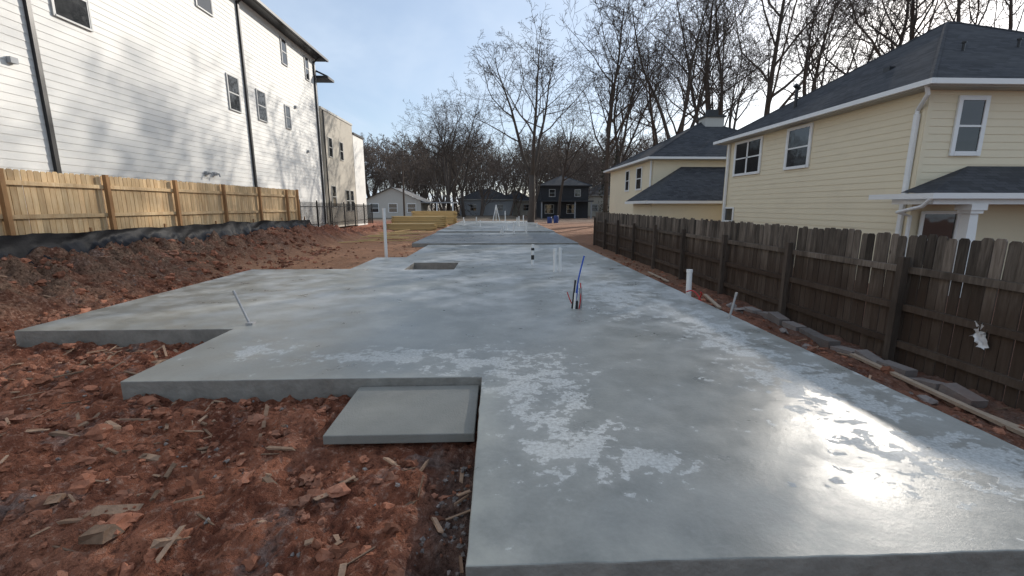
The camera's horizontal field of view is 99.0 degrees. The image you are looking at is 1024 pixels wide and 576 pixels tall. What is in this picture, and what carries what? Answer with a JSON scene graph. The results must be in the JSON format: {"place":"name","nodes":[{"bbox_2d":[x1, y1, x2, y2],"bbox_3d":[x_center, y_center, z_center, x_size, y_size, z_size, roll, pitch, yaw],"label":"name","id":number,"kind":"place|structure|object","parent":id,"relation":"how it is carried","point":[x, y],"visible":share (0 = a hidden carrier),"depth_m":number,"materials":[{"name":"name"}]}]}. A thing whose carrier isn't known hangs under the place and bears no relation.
{"place":"outdoors","nodes":[
{"label":"outdoors","id":0,"kind":"place"},
{"bbox_2d":[350,132,367,225],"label":"white flat roof building","id":1,"kind":"structure","parent":0,"point":[359,168],"depth_m":38.53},
{"bbox_2d":[0,207,1023,575],"bbox_3d":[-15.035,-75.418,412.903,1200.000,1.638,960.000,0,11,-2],"label":"ground","id":2,"kind":"structure","parent":0,"point":[232,537],"depth_m":3.52,"materials":[{"name":"red soil"}]},
{"bbox_2d":[0,168,300,235],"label":"wooden fence","id":3,"kind":"object","parent":2,"relation":"on","point":[55,202],"visible":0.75,"depth_m":11.68,"materials":[{"name":"brown wood"}]},
{"bbox_2d":[0,216,311,266],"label":"silt fence","id":4,"kind":"object","parent":2,"relation":"on","point":[20,246],"visible":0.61,"depth_m":11.24,"materials":[{"name":"fabric"}]},
{"bbox_2d":[0,0,324,231],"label":"side wall","id":5,"kind":"structure","parent":2,"relation":"on","point":[137,89],"depth_m":15.62,"materials":[{"name":"white"}]},
{"bbox_2d":[50,0,93,31],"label":"window frame","id":6,"kind":"object","parent":5,"relation":"attached to","point":[52,4],"visible":1,"depth_m":12.62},
{"bbox_2d":[54,0,89,27],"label":"window glass","id":7,"kind":"object","parent":6,"relation":"in","point":[74,11],"visible":1,"depth_m":12.46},
{"bbox_2d":[6,56,309,176],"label":"wall vents","id":8,"kind":"object","parent":5,"relation":"attached to","point":[11,60],"depth_m":10.88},
{"bbox_2d":[22,0,326,224],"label":"downspouts","id":9,"kind":"object","parent":5,"relation":"attached to","point":[30,22],"visible":0.83,"depth_m":11.78,"materials":[{"name":"black metal"}]},
{"bbox_2d":[195,0,213,16],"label":"window frame","id":10,"kind":"object","parent":5,"relation":"attached to","point":[205,11],"visible":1,"depth_m":18.24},
{"bbox_2d":[197,0,211,13],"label":"window glass","id":11,"kind":"object","parent":10,"relation":"in","point":[205,5],"visible":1,"depth_m":18.11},
{"bbox_2d":[225,72,241,113],"bbox_3d":[-12.727,-8.902,20.041,0.060,1.550,0.950,0,11,-2],"label":"window frame","id":12,"kind":"object","parent":5,"relation":"attached to","point":[228,91],"visible":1,"depth_m":19.84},
{"bbox_2d":[227,74,240,111],"bbox_3d":[-12.751,-8.901,20.040,0.032,1.450,0.850,0,11,-2],"label":"window glass","id":13,"kind":"object","parent":12,"relation":"in","point":[233,88],"visible":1,"depth_m":20.01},
{"bbox_2d":[255,88,267,122],"bbox_3d":[-12.814,-9.321,22.427,0.060,1.500,0.900,0,11,-2],"label":"window frame","id":14,"kind":"object","parent":5,"relation":"attached to","point":[256,89],"visible":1,"depth_m":22.24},
{"bbox_2d":[257,90,266,120],"bbox_3d":[-12.838,-9.321,22.427,0.032,1.400,0.800,0,11,-2],"label":"window glass","id":15,"kind":"object","parent":14,"relation":"in","point":[261,101],"visible":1,"depth_m":22.40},
{"bbox_2d":[279,36,287,66],"bbox_3d":[-12.925,-13.379,24.822,0.060,1.400,0.700,0,11,-2],"label":"window frame","id":16,"kind":"object","parent":5,"relation":"attached to","point":[284,52],"visible":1,"depth_m":24.64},
{"bbox_2d":[281,39,286,64],"bbox_3d":[-12.949,-13.379,24.821,0.032,1.300,0.600,0,11,-2],"label":"window glass","id":17,"kind":"object","parent":16,"relation":"in","point":[284,50],"visible":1,"depth_m":24.87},
{"bbox_2d":[284,104,291,129],"bbox_3d":[-12.917,-9.848,25.252,0.060,1.300,0.650,0,11,-2],"label":"window frame","id":18,"kind":"object","parent":5,"relation":"attached to","point":[287,117],"visible":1,"depth_m":25.12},
{"bbox_2d":[285,106,290,128],"bbox_3d":[-12.941,-9.848,25.251,0.032,1.200,0.550,0,11,-2],"label":"window glass","id":19,"kind":"object","parent":18,"relation":"in","point":[288,119],"visible":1,"depth_m":25.30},
{"bbox_2d":[315,70,333,105],"bbox_3d":[-13.202,-13.675,29.948,1.700,2.400,1.200,0,11,-2],"label":"dormer canopy","id":20,"kind":"object","parent":5,"relation":"attached to","point":[324,78],"visible":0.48,"depth_m":29.88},
{"bbox_2d":[299,199,372,226],"bbox_3d":[-11.032,-4.861,28.785,0.060,1.699,13.330,0,11,-2],"label":"metal fence","id":21,"kind":"object","parent":2,"relation":"on","point":[310,215],"visible":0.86,"depth_m":27.53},
{"bbox_2d":[318,108,357,226],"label":"walls","id":22,"kind":"structure","parent":2,"relation":"on","point":[341,176],"depth_m":33.37,"materials":[{"name":"beige paint"}]},
{"bbox_2d":[322,110,331,223],"bbox_3d":[-13.082,-8.465,30.924,0.097,7.800,0.097,0,11,-2],"label":"downspout","id":23,"kind":"object","parent":22,"relation":"attached to","point":[326,161],"visible":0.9,"depth_m":30.79,"materials":[{"name":"black metal"}]},
{"bbox_2d":[318,106,351,125],"bbox_3d":[-19.259,-12.950,33.018,12.100,0.150,6.700,0,11,-2],"label":"parapet cap","id":24,"kind":"object","parent":22,"relation":"on","point":[331,113],"visible":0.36,"depth_m":32.42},
{"bbox_2d":[338,229,431,242],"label":"loose boards","id":25,"kind":"object","parent":2,"relation":"on","point":[401,232],"visible":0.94,"depth_m":25.65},
{"bbox_2d":[382,208,387,256],"bbox_3d":[-4.513,-1.830,15.577,0.124,1.984,0.124,0,11,-2],"label":"pvc pipe","id":26,"kind":"object","parent":2,"relation":"on","point":[384,231],"visible":0.83,"depth_m":15.51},
{"bbox_2d":[323,385,478,444],"bbox_3d":[-0.941,1.144,4.062,1.230,0.080,0.990,0,11,-2],"label":"concrete pad","id":27,"kind":"object","parent":2,"relation":"on","point":[401,414],"visible":1,"depth_m":3.88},
{"bbox_2d":[396,151,408,215],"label":"utility pole","id":28,"kind":"object","parent":2,"relation":"on","point":[401,155],"visible":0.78,"depth_m":57.86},
{"bbox_2d":[386,223,436,230],"bbox_3d":[-7.847,-4.791,34.432,3.895,0.569,1.255,-1,11,-8],"label":"lumber stack","id":29,"kind":"object","parent":2,"relation":"on","point":[412,226],"visible":0.95,"depth_m":33.87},
{"bbox_2d":[366,187,457,217],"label":"bungalow","id":30,"kind":"object","parent":2,"relation":"on","point":[390,199],"visible":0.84,"depth_m":66.25,"materials":[{"name":"white paint"}]},
{"bbox_2d":[391,216,447,227],"bbox_3d":[-7.973,-5.681,37.817,4.697,1.031,1.442,-1,11,-5],"label":"lumber stack","id":31,"kind":"object","parent":2,"relation":"on","point":[440,221],"visible":0.74,"depth_m":37.09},
{"bbox_2d":[411,211,456,224],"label":"lumber stack","id":32,"kind":"object","parent":2,"relation":"on","point":[451,217],"visible":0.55,"depth_m":43.56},
{"bbox_2d":[413,110,473,210],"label":"bare tree","id":33,"kind":"object","parent":2,"relation":"on","point":[440,174],"visible":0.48,"depth_m":73.56,"materials":[{"name":"brown plant"}]},
{"bbox_2d":[391,74,506,210],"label":"bare tree","id":34,"kind":"object","parent":2,"relation":"on","point":[448,186],"visible":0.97,"depth_m":69.16,"materials":[{"name":"brown plant"}]},
{"bbox_2d":[411,111,498,216],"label":"bare tree","id":35,"kind":"object","parent":2,"relation":"on","point":[464,183],"visible":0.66,"depth_m":73.95,"materials":[{"name":"brown plant"}]},
{"bbox_2d":[460,200,512,214],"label":"walls","id":36,"kind":"structure","parent":2,"relation":"on","point":[489,209],"depth_m":90.37,"materials":[{"name":"grey"}]},
{"bbox_2d":[460,189,512,198],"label":"roof","id":37,"kind":"structure","parent":36,"relation":"on","point":[475,195],"depth_m":90.85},
{"bbox_2d":[0,233,1010,575],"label":"wood debris","id":38,"kind":"object","parent":2,"relation":"on","point":[98,533],"visible":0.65,"depth_m":3.09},
{"bbox_2d":[0,227,1023,575],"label":"dirt clods","id":39,"kind":"object","parent":2,"relation":"on","point":[84,481],"visible":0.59,"depth_m":3.68,"materials":[{"name":"soil"}]},
{"bbox_2d":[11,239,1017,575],"bbox_3d":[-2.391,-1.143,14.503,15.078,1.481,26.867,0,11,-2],"label":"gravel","id":40,"kind":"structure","parent":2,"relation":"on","point":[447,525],"depth_m":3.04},
{"bbox_2d":[360,129,670,215],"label":"distant trees","id":41,"kind":"object","parent":2,"relation":"on","point":[418,175],"visible":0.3,"depth_m":92.51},
{"bbox_2d":[424,189,608,215],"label":"distant brush","id":42,"kind":"object","parent":2,"relation":"on","point":[456,208],"visible":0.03,"depth_m":87.60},
{"bbox_2d":[14,221,1023,575],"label":"concrete slab","id":43,"kind":"structure","parent":2,"relation":"on","point":[632,423],"depth_m":3.91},
{"bbox_2d":[245,321,255,324],"bbox_3d":[-3.941,0.538,6.604,0.100,0.040,0.100,0,11,-2],"label":"stake base","id":44,"kind":"object","parent":43,"relation":"on","point":[251,323],"visible":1,"depth_m":6.59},
{"bbox_2d":[232,290,249,321],"bbox_3d":[-4.070,0.317,6.604,0.272,0.568,0.040,2,11,10],"label":"metal stake","id":45,"kind":"object","parent":44,"relation":"in","point":[241,306],"visible":0.83,"depth_m":6.59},
{"bbox_2d":[463,215,536,234],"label":"stub pipes","id":46,"kind":"object","parent":43,"relation":"on","point":[502,228],"visible":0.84,"depth_m":30.01,"materials":[{"name":"white plastic"}]},
{"bbox_2d":[553,248,556,271],"bbox_3d":[1.160,-0.697,11.822,0.101,0.734,0.101,0,11,-2],"label":"pvc pipe","id":47,"kind":"object","parent":43,"relation":"on","point":[554,259],"visible":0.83,"depth_m":11.78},
{"bbox_2d":[559,248,561,271],"bbox_3d":[1.308,-0.717,11.874,0.090,0.754,0.090,0,11,-2],"label":"pvc pipe","id":48,"kind":"object","parent":43,"relation":"on","point":[560,259],"visible":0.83,"depth_m":11.83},
{"bbox_2d":[567,256,584,308],"bbox_3d":[1.091,-0.072,7.562,0.298,0.978,0.132,3,11,15],"label":"plumbing bundle","id":49,"kind":"object","parent":43,"relation":"on","point":[574,302],"visible":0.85,"depth_m":7.57,"materials":[{"name":"white plastic"}]},
{"bbox_2d":[513,201,528,215],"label":"walls","id":50,"kind":"structure","parent":2,"relation":"on","point":[522,212],"depth_m":94.63,"materials":[{"name":"beige paint"}]},
{"bbox_2d":[480,123,575,218],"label":"bare tree","id":51,"kind":"object","parent":2,"relation":"on","point":[527,155],"visible":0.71,"depth_m":66.05,"materials":[{"name":"brown plant"}]},
{"bbox_2d":[449,0,607,222],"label":"bare tree","id":52,"kind":"object","parent":2,"relation":"on","point":[531,207],"visible":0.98,"depth_m":42.82,"materials":[{"name":"brown plant"}]},
{"bbox_2d":[536,186,588,217],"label":"walls","id":53,"kind":"structure","parent":2,"relation":"on","point":[581,207],"depth_m":73.97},
{"bbox_2d":[541,176,588,184],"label":"roof","id":54,"kind":"structure","parent":53,"relation":"on","point":[558,181],"depth_m":74.12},
{"bbox_2d":[539,200,593,201],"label":"porch roof","id":55,"kind":"structure","parent":53,"relation":"attached to","point":[567,201],"depth_m":71.58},
{"bbox_2d":[541,202,591,218],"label":"porch posts","id":56,"kind":"object","parent":2,"relation":"on","point":[574,210],"visible":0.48,"depth_m":72.08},
{"bbox_2d":[542,88,604,217],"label":"bare tree","id":57,"kind":"object","parent":2,"relation":"on","point":[566,159],"visible":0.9,"depth_m":57.72,"materials":[{"name":"brown plant"}]},
{"bbox_2d":[588,196,609,215],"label":"walls","id":58,"kind":"structure","parent":2,"relation":"on","point":[596,199],"depth_m":87.03,"materials":[{"name":"beige paint"}]},
{"bbox_2d":[589,185,609,194],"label":"roof","id":59,"kind":"structure","parent":58,"relation":"on","point":[598,189],"depth_m":88.11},
{"bbox_2d":[597,135,617,211],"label":"ivy","id":60,"kind":"object","parent":2,"relation":"on","point":[616,156],"visible":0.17,"depth_m":45.23,"materials":[{"name":"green plant"}]},
{"bbox_2d":[576,48,674,164],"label":"bare tree","id":61,"kind":"object","parent":2,"relation":"on","point":[618,154],"visible":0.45,"depth_m":45.65,"materials":[{"name":"brown plant"}]},
{"bbox_2d":[553,0,708,212],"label":"bare tree","id":62,"kind":"object","parent":2,"relation":"on","point":[612,85],"visible":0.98,"depth_m":39.65,"materials":[{"name":"brown plant"}]},
{"bbox_2d":[580,49,684,161],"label":"bare tree","id":63,"kind":"object","parent":2,"relation":"on","point":[634,135],"visible":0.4,"depth_m":55.99,"materials":[{"name":"brown plant"}]},
{"bbox_2d":[577,9,739,145],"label":"bare tree","id":64,"kind":"object","parent":2,"relation":"on","point":[654,134],"visible":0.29,"depth_m":51.88,"materials":[{"name":"brown plant"}]},
{"bbox_2d":[576,0,762,138],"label":"bare tree","id":65,"kind":"object","parent":2,"relation":"on","point":[701,94],"visible":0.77,"depth_m":39.48,"materials":[{"name":"brown plant"}]},
{"bbox_2d":[686,269,692,295],"bbox_3d":[3.663,0.049,9.078,0.124,0.881,0.166,0,11,-2],"label":"pvc pipe","id":66,"kind":"object","parent":2,"relation":"on","point":[689,279],"visible":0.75,"depth_m":9.01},
{"bbox_2d":[594,0,818,123],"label":"bare tree","id":67,"kind":"object","parent":2,"relation":"on","point":[707,83],"visible":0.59,"depth_m":40.84,"materials":[{"name":"brown plant"}]},
{"bbox_2d":[645,0,770,125],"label":"bare tree","id":68,"kind":"object","parent":2,"relation":"on","point":[709,103],"visible":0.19,"depth_m":53.99,"materials":[{"name":"brown plant"}]},
{"bbox_2d":[705,33,799,128],"bbox_3d":[18.078,-11.960,34.797,5.234,15.471,7.158,-3,11,-15],"label":"bare tree","id":69,"kind":"object","parent":2,"relation":"on","point":[735,83],"visible":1,"depth_m":33.51,"materials":[{"name":"brown plant"}]},
{"bbox_2d":[702,0,877,115],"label":"bare tree","id":70,"kind":"object","parent":2,"relation":"on","point":[771,94],"visible":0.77,"depth_m":36.34,"materials":[{"name":"brown plant"}]},
{"bbox_2d":[593,212,1023,411],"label":"wooden fence","id":71,"kind":"object","parent":2,"relation":"on","point":[752,263],"visible":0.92,"depth_m":6.75,"materials":[{"name":"brown wood"}]},
{"bbox_2d":[970,321,988,349],"bbox_3d":[5.584,0.583,5.226,0.049,0.359,0.234,0,11,-2],"label":"plastic scrap","id":72,"kind":"object","parent":71,"relation":"attached to","point":[980,340],"visible":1,"depth_m":5.22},
{"bbox_2d":[725,92,924,286],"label":"side wall","id":73,"kind":"structure","parent":2,"relation":"on","point":[858,157],"depth_m":14.01,"materials":[{"name":"beige"}]},
{"bbox_2d":[732,136,763,176],"bbox_3d":[10.252,-5.701,19.108,0.060,1.500,2.100,0,11,-2],"label":"window frame","id":74,"kind":"object","parent":73,"relation":"attached to","point":[747,156],"visible":1,"depth_m":19.01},
{"bbox_2d":[734,139,760,173],"bbox_3d":[10.276,-5.701,19.109,0.032,1.300,1.900,0,11,-2],"label":"window glass","id":75,"kind":"object","parent":74,"relation":"in","point":[753,150],"visible":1,"depth_m":19.00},
{"bbox_2d":[783,122,813,169],"bbox_3d":[10.369,-5.101,15.891,0.060,1.500,1.350,0,11,-2],"label":"window frame","id":76,"kind":"object","parent":73,"relation":"attached to","point":[811,125],"visible":1,"depth_m":15.66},
{"bbox_2d":[786,126,809,166],"bbox_3d":[10.393,-5.101,15.892,0.032,1.300,1.150,0,11,-2],"label":"window glass","id":77,"kind":"object","parent":76,"relation":"in","point":[797,138],"visible":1,"depth_m":15.90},
{"bbox_2d":[721,23,1023,139],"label":"roof","id":78,"kind":"structure","parent":73,"relation":"on","point":[991,53],"depth_m":13.57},
{"bbox_2d":[717,22,1023,140],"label":"roof hip caps","id":79,"kind":"object","parent":78,"relation":"on","point":[934,69],"visible":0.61,"depth_m":15.03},
{"bbox_2d":[793,38,1022,108],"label":"roof vents","id":80,"kind":"object","parent":78,"relation":"attached to","point":[796,86],"visible":0.81,"depth_m":14.02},
{"bbox_2d":[722,86,930,235],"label":"downspouts","id":81,"kind":"object","parent":2,"relation":"on","point":[910,157],"visible":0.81,"depth_m":11.57,"materials":[{"name":"white paint"}]},
{"bbox_2d":[726,302,937,404],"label":"rubble stones","id":82,"kind":"object","parent":2,"relation":"on","point":[928,399],"visible":0.66,"depth_m":6.62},
{"bbox_2d":[775,0,894,95],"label":"bare tree","id":83,"kind":"object","parent":2,"relation":"on","point":[810,52],"visible":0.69,"depth_m":37.79,"materials":[{"name":"brown plant"}]},
{"bbox_2d":[747,0,936,96],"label":"bare tree","id":84,"kind":"object","parent":2,"relation":"on","point":[869,55],"visible":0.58,"depth_m":41.95,"materials":[{"name":"brown plant"}]},
{"bbox_2d":[744,306,988,407],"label":"concrete blocks","id":85,"kind":"object","parent":2,"relation":"on","point":[957,391],"depth_m":6.24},
{"bbox_2d":[769,0,993,86],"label":"bare tree","id":86,"kind":"object","parent":2,"relation":"on","point":[914,15],"visible":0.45,"depth_m":39.30,"materials":[{"name":"brown plant"}]},
{"bbox_2d":[747,0,1020,97],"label":"bare tree","id":87,"kind":"object","parent":2,"relation":"on","point":[900,38],"visible":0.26,"depth_m":46.01,"materials":[{"name":"brown plant"}]},
{"bbox_2d":[867,0,1023,57],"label":"bare tree","id":88,"kind":"object","parent":2,"relation":"on","point":[1010,4],"visible":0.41,"depth_m":37.65,"materials":[{"name":"brown plant"}]},
{"bbox_2d":[911,90,1023,279],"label":"front wall","id":89,"kind":"structure","parent":2,"relation":"on","point":[1003,142],"depth_m":11.37,"materials":[{"name":"beige"}]},
{"bbox_2d":[917,211,960,240],"bbox_3d":[11.342,-1.085,11.733,1.070,1.930,0.040,0,11,-2],"label":"porch window frame","id":90,"kind":"object","parent":89,"relation":"attached to","point":[921,222],"visible":0.32,"depth_m":11.58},
{"bbox_2d":[922,214,956,261],"bbox_3d":[11.336,-1.296,11.719,0.900,1.350,0.030,0,11,-2],"label":"porch window glass","id":91,"kind":"object","parent":90,"relation":"in","point":[941,224],"visible":0.36,"depth_m":11.63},
{"bbox_2d":[868,193,1023,256],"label":"porch gutter","id":92,"kind":"object","parent":89,"relation":"attached to","point":[923,199],"visible":0.86,"depth_m":10.46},
{"bbox_2d":[901,166,1023,192],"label":"porch roof","id":93,"kind":"structure","parent":89,"relation":"attached to","point":[988,179],"depth_m":10.88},
{"bbox_2d":[948,95,991,155],"bbox_3d":[11.736,-4.152,11.211,0.820,1.470,0.060,0,11,-2],"label":"window frame","id":94,"kind":"object","parent":89,"relation":"attached to","point":[957,125],"visible":1,"depth_m":11.20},
{"bbox_2d":[955,100,985,150],"bbox_3d":[11.735,-4.156,11.235,0.600,1.250,0.032,0,11,-2],"label":"window glass","id":95,"kind":"object","parent":94,"relation":"in","point":[971,114],"visible":1,"depth_m":11.21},
{"bbox_2d":[948,204,988,296],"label":"porch columns","id":96,"kind":"structure","parent":2,"relation":"on","point":[968,221],"depth_m":10.64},
{"bbox_3d":[-18.415,-6.084,10.256,11.996,11.100,39.700,0,11,-2],"label":"wall","id":97,"kind":"object","parent":2,"relation":"on","visible":0},
{"bbox_2d":[242,0,325,61],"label":"soffit","id":98,"kind":"structure","parent":97,"relation":"on","point":[268,17],"depth_m":23.90,"materials":[{"name":"black metal"}]},
{"bbox_2d":[254,0,328,61],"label":"gutter","id":99,"kind":"object","parent":98,"relation":"attached to","point":[280,20],"visible":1,"depth_m":24.05,"materials":[{"name":"white metal"}]},
{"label":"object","id":100,"kind":"object","parent":2,"relation":"on","visible":0},
{"bbox_2d":[721,90,934,252],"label":"corner trim","id":101,"kind":"structure","parent":100,"relation":"attached to","point":[922,141],"depth_m":11.34,"materials":[{"name":"beige"}]},
{"bbox_2d":[717,85,1023,144],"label":"soffit","id":102,"kind":"structure","parent":100,"relation":"on","point":[954,87],"depth_m":11.82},
{"bbox_2d":[713,77,1023,144],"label":"gutter","id":103,"kind":"object","parent":102,"relation":"attached to","point":[964,81],"visible":1,"depth_m":11.49,"materials":[{"name":"white paint"}]},
{"bbox_2d":[260,0,1023,206],"label":"sky","id":104,"kind":"structure","parent":0,"point":[381,54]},
{"bbox_2d":[609,160,725,214],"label":"walls","id":105,"kind":"structure","parent":0,"point":[620,197],"depth_m":28.71,"materials":[{"name":"beige"}]},
{"bbox_2d":[635,166,642,190],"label":"window frame","id":106,"kind":"object","parent":105,"relation":"attached to","point":[641,167],"visible":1,"depth_m":28.61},
{"bbox_2d":[636,168,640,188],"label":"window glass","id":107,"kind":"object","parent":106,"relation":"in","point":[638,183],"visible":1,"depth_m":29.04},
{"bbox_2d":[603,156,725,172],"bbox_3d":[13.645,-8.747,31.438,11.600,0.126,11.000,0,11,-2],"label":"gutter","id":108,"kind":"object","parent":105,"relation":"on","point":[643,159],"visible":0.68,"depth_m":25.96,"materials":[{"name":"white paint"}]},
{"bbox_2d":[606,159,725,172],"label":"soffit","id":109,"kind":"structure","parent":105,"relation":"on","point":[641,162],"depth_m":26.59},
{"bbox_2d":[608,123,735,169],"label":"roof","id":110,"kind":"structure","parent":105,"relation":"on","point":[699,140],"depth_m":27.90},
{"bbox_2d":[607,122,736,169],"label":"roof hip caps","id":111,"kind":"object","parent":110,"relation":"on","point":[696,125],"visible":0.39,"depth_m":30.05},
{"bbox_2d":[699,117,724,126],"bbox_3d":[14.000,-10.508,30.970,1.300,2.800,1.100,0,11,-2],"label":"chimney","id":112,"kind":"object","parent":111,"relation":"attached to","point":[712,121],"visible":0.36,"depth_m":30.24,"materials":[{"name":"grey metal"}]},
{"bbox_2d":[697,110,726,119],"bbox_3d":[14.000,-12.155,30.663,1.500,0.550,1.300,0,11,-2],"label":"chimney cap","id":113,"kind":"object","parent":112,"relation":"on","point":[711,113],"visible":0.75,"depth_m":30.39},
{"bbox_2d":[633,203,721,220],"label":"garage walls","id":114,"kind":"structure","parent":0,"point":[709,212],"depth_m":23.80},
{"bbox_2d":[627,167,725,200],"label":"garage roof","id":115,"kind":"structure","parent":114,"relation":"on","point":[693,184],"depth_m":24.71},
{"bbox_2d":[625,201,722,203],"bbox_3d":[10.549,-4.920,25.169,7.080,0.140,3.900,0,11,-2],"label":"garage gutter","id":116,"kind":"object","parent":115,"relation":"attached to","point":[676,202],"visible":0.76,"depth_m":23.26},
{"bbox_2d":[725,209,731,219],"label":"window glass","id":117,"kind":"object","parent":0,"point":[728,214],"visible":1,"depth_m":20.66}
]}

